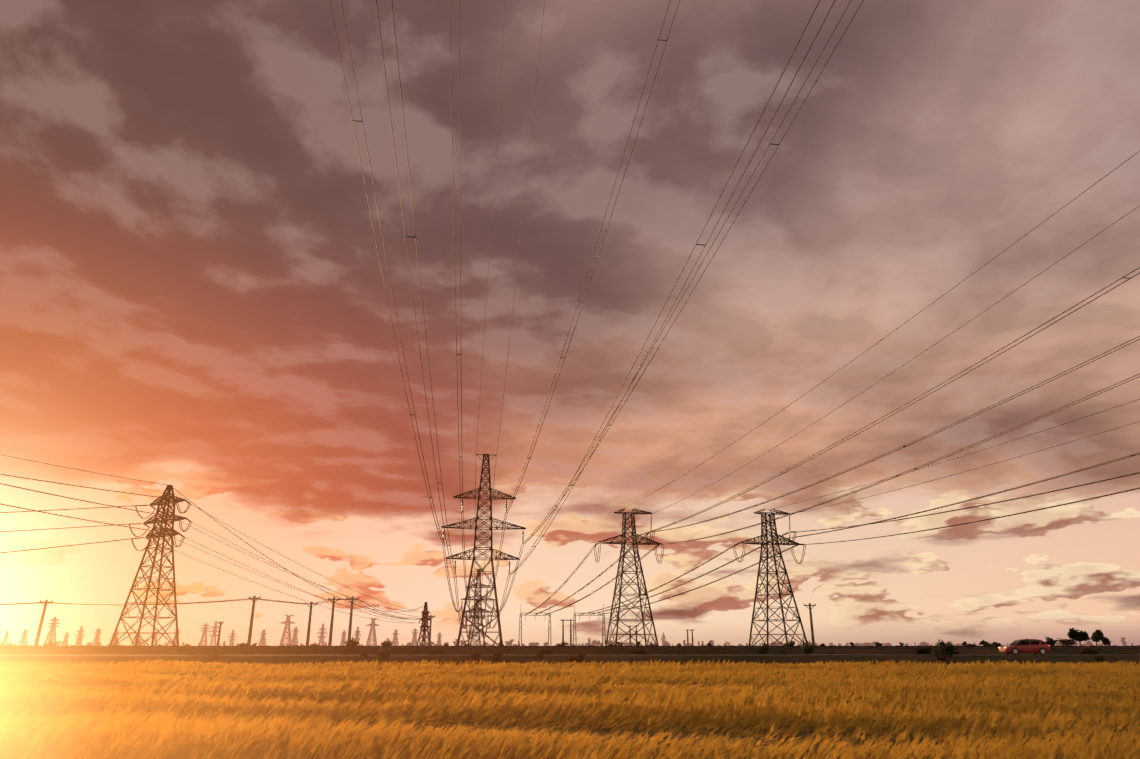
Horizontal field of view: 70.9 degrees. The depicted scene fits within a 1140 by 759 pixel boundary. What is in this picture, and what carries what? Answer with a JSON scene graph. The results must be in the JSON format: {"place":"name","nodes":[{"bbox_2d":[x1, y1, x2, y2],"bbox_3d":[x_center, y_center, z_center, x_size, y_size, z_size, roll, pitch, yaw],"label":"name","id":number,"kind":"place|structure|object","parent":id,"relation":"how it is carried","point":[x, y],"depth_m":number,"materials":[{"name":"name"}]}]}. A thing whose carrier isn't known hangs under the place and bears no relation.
{"place":"outdoors","nodes":[
{"label":"outdoors","id":0,"kind":"place"},
{"bbox_2d":[0,659,1139,758],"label":"wheat field","id":1,"kind":"structure","parent":0,"point":[170,716],"depth_m":15.16,"materials":[{"name":"yellow plant"}]},
{"bbox_2d":[0,649,1139,665],"bbox_3d":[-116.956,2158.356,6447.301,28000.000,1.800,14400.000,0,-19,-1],"label":"ground","id":2,"kind":"structure","parent":0,"point":[307,656],"depth_m":70.15,"materials":[{"name":"brown soil"}]},
{"bbox_2d":[2,631,9,645],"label":"distant pylon","id":3,"kind":"object","parent":2,"relation":"on","point":[6,635],"depth_m":1875.53,"materials":[{"name":"grey metal"}]},
{"bbox_2d":[0,641,17,654],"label":"bush","id":4,"kind":"object","parent":2,"relation":"on","point":[5,649],"depth_m":88.94,"materials":[{"name":"green plant"}]},
{"bbox_2d":[18,630,28,645],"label":"distant pylon","id":5,"kind":"object","parent":2,"relation":"on","point":[24,634],"depth_m":1687.03,"materials":[{"name":"grey metal"}]},
{"bbox_2d":[34,600,52,645],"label":"pole","id":6,"kind":"object","parent":2,"relation":"on","point":[40,626],"depth_m":177.85,"materials":[{"name":"wood"}]},
{"bbox_2d":[0,598,432,618],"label":"line wires","id":7,"kind":"object","parent":6,"relation":"attached to","point":[230,600],"depth_m":172.41,"materials":[{"name":"grey metal"}]},
{"bbox_2d":[43,617,59,645],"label":"distant pylon","id":8,"kind":"object","parent":2,"relation":"on","point":[52,632],"depth_m":984.81,"materials":[{"name":"grey metal"}]},
{"bbox_2d":[44,640,62,645],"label":"bush","id":9,"kind":"object","parent":2,"relation":"on","point":[50,643],"depth_m":105.11,"materials":[{"name":"green plant"}]},
{"bbox_2d":[61,632,69,645],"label":"distant pylon","id":10,"kind":"object","parent":2,"relation":"on","point":[65,636],"depth_m":2003.07,"materials":[{"name":"grey metal"}]},
{"bbox_2d":[67,649,78,654],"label":"bush","id":11,"kind":"object","parent":2,"relation":"on","point":[74,652],"depth_m":82.72,"materials":[{"name":"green plant"}]},
{"bbox_2d":[75,626,84,645],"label":"distant pylon","id":12,"kind":"object","parent":2,"relation":"on","point":[79,638],"depth_m":1474.18,"materials":[{"name":"grey metal"}]},
{"bbox_2d":[92,628,101,645],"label":"distant pylon","id":13,"kind":"object","parent":2,"relation":"on","point":[97,634],"depth_m":1584.33,"materials":[{"name":"grey metal"}]},
{"bbox_2d":[112,630,120,644],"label":"distant pylon","id":14,"kind":"object","parent":2,"relation":"on","point":[115,639],"depth_m":1691.33,"materials":[{"name":"grey metal"}]},
{"bbox_2d":[110,657,131,665],"bbox_3d":[-34.514,21.924,61.821,1.443,1.184,1.762,-9,-20,25],"label":"bush","id":15,"kind":"object","parent":2,"relation":"on","point":[117,660],"depth_m":61.62,"materials":[{"name":"green plant"}]},
{"bbox_2d":[109,485,186,645],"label":"pylon","id":16,"kind":"object","parent":2,"relation":"on","point":[163,520],"depth_m":180.49,"materials":[{"name":"metal"}]},
{"bbox_2d":[153,631,159,645],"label":"distant pylon","id":17,"kind":"object","parent":2,"relation":"on","point":[155,635],"depth_m":1881.23,"materials":[{"name":"grey metal"}]},
{"bbox_2d":[171,628,180,645],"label":"distant pylon","id":18,"kind":"object","parent":2,"relation":"on","point":[175,642],"depth_m":1585.40,"materials":[{"name":"grey metal"}]},
{"bbox_2d":[177,642,192,654],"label":"bush","id":19,"kind":"object","parent":2,"relation":"on","point":[181,650],"depth_m":83.39,"materials":[{"name":"green plant"}]},
{"bbox_2d":[188,655,197,661],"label":"bush","id":20,"kind":"object","parent":2,"relation":"on","point":[192,658],"depth_m":66.30,"materials":[{"name":"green plant"}]},
{"bbox_2d":[199,623,210,645],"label":"distant pylon","id":21,"kind":"object","parent":2,"relation":"on","point":[205,628],"depth_m":1246.50,"materials":[{"name":"grey metal"}]},
{"bbox_2d":[202,651,223,660],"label":"bush","id":22,"kind":"object","parent":2,"relation":"on","point":[215,656],"depth_m":66.94,"materials":[{"name":"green plant"}]},
{"bbox_2d":[209,621,218,645],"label":"distant pylon","id":23,"kind":"object","parent":2,"relation":"on","point":[215,627],"depth_m":1187.59,"materials":[{"name":"grey metal"}]},
{"bbox_2d":[216,621,223,645],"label":"pole","id":24,"kind":"object","parent":2,"relation":"on","point":[219,632],"depth_m":312.21,"materials":[{"name":"wood"}]},
{"bbox_2d":[228,630,235,645],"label":"distant pylon","id":25,"kind":"object","parent":2,"relation":"on","point":[232,639],"depth_m":1773.82,"materials":[{"name":"grey metal"}]},
{"bbox_2d":[247,596,260,645],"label":"pole","id":26,"kind":"object","parent":2,"relation":"on","point":[251,624],"depth_m":163.55,"materials":[{"name":"wood"}]},
{"bbox_2d":[258,630,265,645],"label":"distant pylon","id":27,"kind":"object","parent":2,"relation":"on","point":[263,638],"depth_m":1676.09,"materials":[{"name":"grey metal"}]},
{"bbox_2d":[279,615,295,645],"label":"distant pylon","id":28,"kind":"object","parent":2,"relation":"on","point":[288,621],"depth_m":912.10,"materials":[{"name":"grey metal"}]},
{"bbox_2d":[291,627,299,644],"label":"distant pylon","id":29,"kind":"object","parent":2,"relation":"on","point":[294,638],"depth_m":1480.79,"materials":[{"name":"grey metal"}]},
{"bbox_2d":[305,602,317,645],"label":"pole","id":30,"kind":"object","parent":2,"relation":"on","point":[308,630],"depth_m":175.95,"materials":[{"name":"concrete"}]},
{"bbox_2d":[317,624,326,645],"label":"distant pylon","id":31,"kind":"object","parent":2,"relation":"on","point":[322,632],"depth_m":1314.68,"materials":[{"name":"grey metal"}]},
{"bbox_2d":[328,597,339,645],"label":"pole","id":32,"kind":"object","parent":2,"relation":"on","point":[331,628],"depth_m":167.37,"materials":[{"name":"wood"}]},
{"bbox_2d":[340,630,346,645],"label":"distant pylon","id":33,"kind":"object","parent":2,"relation":"on","point":[343,638],"depth_m":1776.83,"materials":[{"name":"grey metal"}]},
{"bbox_2d":[340,648,351,654],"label":"bush","id":34,"kind":"object","parent":2,"relation":"on","point":[346,652],"depth_m":89.35,"materials":[{"name":"green plant"}]},
{"bbox_2d":[344,641,355,645],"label":"bush","id":35,"kind":"object","parent":2,"relation":"on","point":[350,644],"depth_m":111.20,"materials":[{"name":"green plant"}]},
{"bbox_2d":[346,596,358,645],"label":"pole","id":36,"kind":"object","parent":2,"relation":"on","point":[350,620],"depth_m":165.94,"materials":[{"name":"wood"}]},
{"bbox_2d":[348,637,358,645],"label":"bush","id":37,"kind":"object","parent":2,"relation":"on","point":[350,641],"depth_m":114.89,"materials":[{"name":"green plant"}]},
{"bbox_2d":[354,627,360,645],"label":"distant pylon","id":38,"kind":"object","parent":2,"relation":"on","point":[357,634],"depth_m":1512.50,"materials":[{"name":"grey metal"}]},
{"bbox_2d":[360,654,368,658],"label":"bush","id":39,"kind":"object","parent":2,"relation":"on","point":[365,656],"depth_m":68.22,"materials":[{"name":"green plant"}]},
{"bbox_2d":[366,618,379,645],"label":"distant pylon","id":40,"kind":"object","parent":2,"relation":"on","point":[372,627],"depth_m":1010.75,"materials":[{"name":"grey metal"}]},
{"bbox_2d":[375,648,389,660],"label":"bush","id":41,"kind":"object","parent":2,"relation":"on","point":[382,655],"depth_m":67.21,"materials":[{"name":"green plant"}]},
{"bbox_2d":[381,638,392,645],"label":"bush","id":42,"kind":"object","parent":2,"relation":"on","point":[385,643],"depth_m":110.59,"materials":[{"name":"green plant"}]},
{"bbox_2d":[391,630,398,645],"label":"distant pylon","id":43,"kind":"object","parent":2,"relation":"on","point":[395,633],"depth_m":1680.82,"materials":[{"name":"grey metal"}]},
{"bbox_2d":[411,628,418,645],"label":"distant pylon","id":44,"kind":"object","parent":2,"relation":"on","point":[414,637],"depth_m":1576.65,"materials":[{"name":"grey metal"}]},
{"bbox_2d":[417,602,429,645],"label":"pylon","id":45,"kind":"object","parent":2,"relation":"on","point":[424,626],"depth_m":608.91,"materials":[{"name":"metal"}]},
{"bbox_2d":[427,615,434,645],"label":"pole","id":46,"kind":"object","parent":2,"relation":"on","point":[429,642],"depth_m":247.20,"materials":[{"name":"concrete"}]},
{"bbox_2d":[425,648,445,654],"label":"bush","id":47,"kind":"object","parent":2,"relation":"on","point":[435,652],"depth_m":85.33,"materials":[{"name":"green plant"}]},
{"bbox_2d":[436,632,441,644],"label":"distant pylon","id":48,"kind":"object","parent":2,"relation":"on","point":[439,635],"depth_m":2018.01,"materials":[{"name":"grey metal"}]},
{"bbox_2d":[448,659,459,665],"bbox_3d":[-9.378,22.478,63.383,1.373,0.892,1.124,5,-19,-15],"label":"bush","id":49,"kind":"object","parent":2,"relation":"on","point":[456,661],"depth_m":63.38,"materials":[{"name":"green plant"}]},
{"bbox_2d":[469,651,480,660],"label":"bush","id":50,"kind":"object","parent":2,"relation":"on","point":[476,656],"depth_m":67.27,"materials":[{"name":"green plant"}]},
{"bbox_2d":[467,600,486,645],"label":"pylon","id":51,"kind":"object","parent":2,"relation":"on","point":[476,624],"depth_m":727.28,"materials":[{"name":"metal"}]},
{"bbox_2d":[461,569,494,645],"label":"pylon","id":52,"kind":"object","parent":2,"relation":"on","point":[479,603],"depth_m":445.43,"materials":[{"name":"metal"}]},
{"bbox_2d":[441,454,525,645],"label":"pylon","id":53,"kind":"object","parent":2,"relation":"on","point":[491,549],"depth_m":177.28,"materials":[{"name":"metal"}]},
{"bbox_2d":[0,0,1139,637],"bbox_3d":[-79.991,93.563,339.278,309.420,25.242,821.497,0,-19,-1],"label":"conductors","id":54,"kind":"object","parent":53,"relation":"on","point":[628,396],"depth_m":83.45,"materials":[{"name":"grey metal"}]},
{"bbox_2d":[93,39,1133,610],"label":"bundle spacers","id":55,"kind":"object","parent":54,"relation":"attached to","point":[563,357],"depth_m":71.09,"materials":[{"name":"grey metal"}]},
{"bbox_2d":[490,650,503,659],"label":"bush","id":56,"kind":"object","parent":2,"relation":"on","point":[498,655],"depth_m":67.94,"materials":[{"name":"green plant"}]},
{"bbox_2d":[518,613,550,645],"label":"gantry","id":57,"kind":"object","parent":2,"relation":"on","point":[525,620],"depth_m":286.58,"materials":[{"name":"metal"}]},
{"bbox_2d":[535,653,544,657],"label":"bush","id":58,"kind":"object","parent":2,"relation":"on","point":[539,655],"depth_m":68.98,"materials":[{"name":"green plant"}]},
{"bbox_2d":[537,648,552,654],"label":"bush","id":59,"kind":"object","parent":2,"relation":"on","point":[547,652],"depth_m":88.70,"materials":[{"name":"green plant"}]},
{"bbox_2d":[560,619,573,645],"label":"pole","id":60,"kind":"object","parent":2,"relation":"on","point":[563,620],"depth_m":314.67,"materials":[{"name":"concrete"}]},
{"bbox_2d":[563,652,585,664],"bbox_3d":[0.388,22.585,64.569,1.862,1.231,1.524,-2,-19,6],"label":"bush","id":61,"kind":"object","parent":2,"relation":"on","point":[577,659],"depth_m":64.33,"materials":[{"name":"green plant"}]},
{"bbox_2d":[14,647,1139,648],"bbox_3d":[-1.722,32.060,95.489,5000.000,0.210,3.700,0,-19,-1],"label":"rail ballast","id":62,"kind":"structure","parent":2,"relation":"on","point":[539,647],"depth_m":93.69,"materials":[{"name":"grey gravel"}]},
{"bbox_2d":[1,646,1139,646],"bbox_3d":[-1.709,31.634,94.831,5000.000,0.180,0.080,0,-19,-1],"label":"rail","id":63,"kind":"object","parent":62,"relation":"on","point":[547,646],"depth_m":94.76,"materials":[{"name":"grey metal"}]},
{"bbox_2d":[573,604,605,645],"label":"gantry","id":64,"kind":"object","parent":2,"relation":"on","point":[575,615],"depth_m":287.13,"materials":[{"name":"metal"}]},
{"bbox_2d":[599,508,659,645],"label":"pylon","id":65,"kind":"object","parent":2,"relation":"on","point":[632,533],"depth_m":183.04,"materials":[{"name":"metal"}]},
{"bbox_2d":[132,499,803,547],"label":"tension insulators","id":66,"kind":"object","parent":65,"relation":"on","point":[594,545],"depth_m":186.37,"materials":[{"name":"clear glass"}]},
{"bbox_2d":[627,625,638,645],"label":"pole","id":67,"kind":"object","parent":2,"relation":"on","point":[630,635],"depth_m":400.21,"materials":[{"name":"concrete"}]},
{"bbox_2d":[629,647,647,654],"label":"bush","id":68,"kind":"object","parent":2,"relation":"on","point":[639,652],"depth_m":86.08,"materials":[{"name":"green plant"}]},
{"bbox_2d":[661,633,665,645],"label":"distant pylon","id":69,"kind":"object","parent":2,"relation":"on","point":[663,638],"depth_m":2171.10,"materials":[{"name":"grey metal"}]},
{"bbox_2d":[687,629,693,645],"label":"pole","id":70,"kind":"object","parent":2,"relation":"on","point":[692,630],"depth_m":495.59,"materials":[{"name":"concrete"}]},
{"bbox_2d":[757,642,770,653],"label":"bush","id":71,"kind":"object","parent":2,"relation":"on","point":[764,649],"depth_m":90.52,"materials":[{"name":"green plant"}]},
{"bbox_2d":[741,509,808,645],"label":"pylon","id":72,"kind":"object","parent":2,"relation":"on","point":[771,532],"depth_m":183.55,"materials":[{"name":"metal"}]},
{"bbox_2d":[784,641,794,645],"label":"bush","id":73,"kind":"object","parent":2,"relation":"on","point":[789,644],"depth_m":112.85,"materials":[{"name":"green plant"}]},
{"bbox_2d":[800,640,815,653],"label":"bush","id":74,"kind":"object","parent":2,"relation":"on","point":[806,649],"depth_m":84.52,"materials":[{"name":"green plant"}]},
{"bbox_2d":[804,603,815,645],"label":"pole","id":75,"kind":"object","parent":2,"relation":"on","point":[811,626],"depth_m":182.66,"materials":[{"name":"concrete"}]},
{"bbox_2d":[914,647,925,653],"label":"bush","id":76,"kind":"object","parent":2,"relation":"on","point":[920,651],"depth_m":90.80,"materials":[{"name":"green plant"}]},
{"bbox_2d":[923,645,932,654],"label":"bush","id":77,"kind":"object","parent":2,"relation":"on","point":[927,650],"depth_m":90.47,"materials":[{"name":"green plant"}]},
{"bbox_2d":[935,652,947,660],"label":"bush","id":78,"kind":"object","parent":2,"relation":"on","point":[941,657],"depth_m":68.00,"materials":[{"name":"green plant"}]},
{"bbox_2d":[935,639,957,655],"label":"bush","id":79,"kind":"object","parent":2,"relation":"on","point":[947,649],"depth_m":70.33,"materials":[{"name":"green plant"}]},
{"bbox_2d":[980,642,994,645],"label":"bush","id":80,"kind":"object","parent":2,"relation":"on","point":[987,644],"depth_m":111.50,"materials":[{"name":"green plant"}]},
{"bbox_2d":[1045,636,1056,645],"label":"tree","id":81,"kind":"object","parent":2,"relation":"on","point":[1051,642],"depth_m":162.69,"materials":[{"name":"green plant"}]},
{"bbox_2d":[1053,638,1076,645],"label":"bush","id":82,"kind":"object","parent":2,"relation":"on","point":[1067,642],"depth_m":143.28,"materials":[{"name":"green plant"}]},
{"bbox_2d":[1066,627,1089,645],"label":"tree","id":83,"kind":"object","parent":2,"relation":"on","point":[1081,635],"depth_m":148.65,"materials":[{"name":"green plant"}]},
{"bbox_2d":[1075,645,1094,653],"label":"bush","id":84,"kind":"object","parent":2,"relation":"on","point":[1086,651],"depth_m":84.97,"materials":[{"name":"green plant"}]},
{"bbox_2d":[1091,647,1101,653],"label":"bush","id":85,"kind":"object","parent":2,"relation":"on","point":[1096,652],"depth_m":89.21,"materials":[{"name":"green plant"}]},
{"bbox_2d":[1090,629,1103,645],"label":"tree","id":86,"kind":"object","parent":2,"relation":"on","point":[1097,636],"depth_m":143.80,"materials":[{"name":"green plant"}]},
{"bbox_2d":[1093,654,1105,660],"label":"bush","id":87,"kind":"object","parent":2,"relation":"on","point":[1100,657],"depth_m":68.29,"materials":[{"name":"green plant"}]},
{"bbox_2d":[1101,637,1110,645],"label":"tree","id":88,"kind":"object","parent":2,"relation":"on","point":[1105,640],"depth_m":153.37,"materials":[{"name":"green plant"}]},
{"bbox_2d":[1121,637,1126,645],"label":"tree","id":89,"kind":"object","parent":2,"relation":"on","point":[1124,643],"depth_m":552.87,"materials":[{"name":"green plant"}]},
{"bbox_2d":[0,0,1139,622],"bbox_3d":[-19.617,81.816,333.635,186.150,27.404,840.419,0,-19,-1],"label":"earth wires","id":90,"kind":"object","parent":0,"point":[646,496],"depth_m":124.27,"materials":[{"name":"grey metal"}]},
{"bbox_2d":[0,0,1139,645],"label":"sky","id":91,"kind":"structure","parent":0,"point":[193,299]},
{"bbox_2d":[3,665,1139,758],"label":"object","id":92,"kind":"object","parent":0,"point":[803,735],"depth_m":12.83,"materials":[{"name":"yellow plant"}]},
{"bbox_2d":[954,654,1139,654],"bbox_3d":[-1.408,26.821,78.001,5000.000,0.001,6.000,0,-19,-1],"label":"road","id":93,"kind":"structure","parent":0,"point":[1048,654],"depth_m":81.48,"materials":[{"name":"grey asphalt"}]},
{"bbox_2d":[797,654,883,654],"bbox_3d":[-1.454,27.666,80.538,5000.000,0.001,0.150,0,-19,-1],"label":"road edge line","id":94,"kind":"object","parent":93,"relation":"on","point":[840,654],"depth_m":81.01,"materials":[{"name":"paint"}]},
{"bbox_2d":[998,639,1049,654],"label":"hatchback car","id":95,"kind":"object","parent":93,"relation":"on","point":[1031,646],"depth_m":76.56,"materials":[{"name":"red paint"}]}
]}

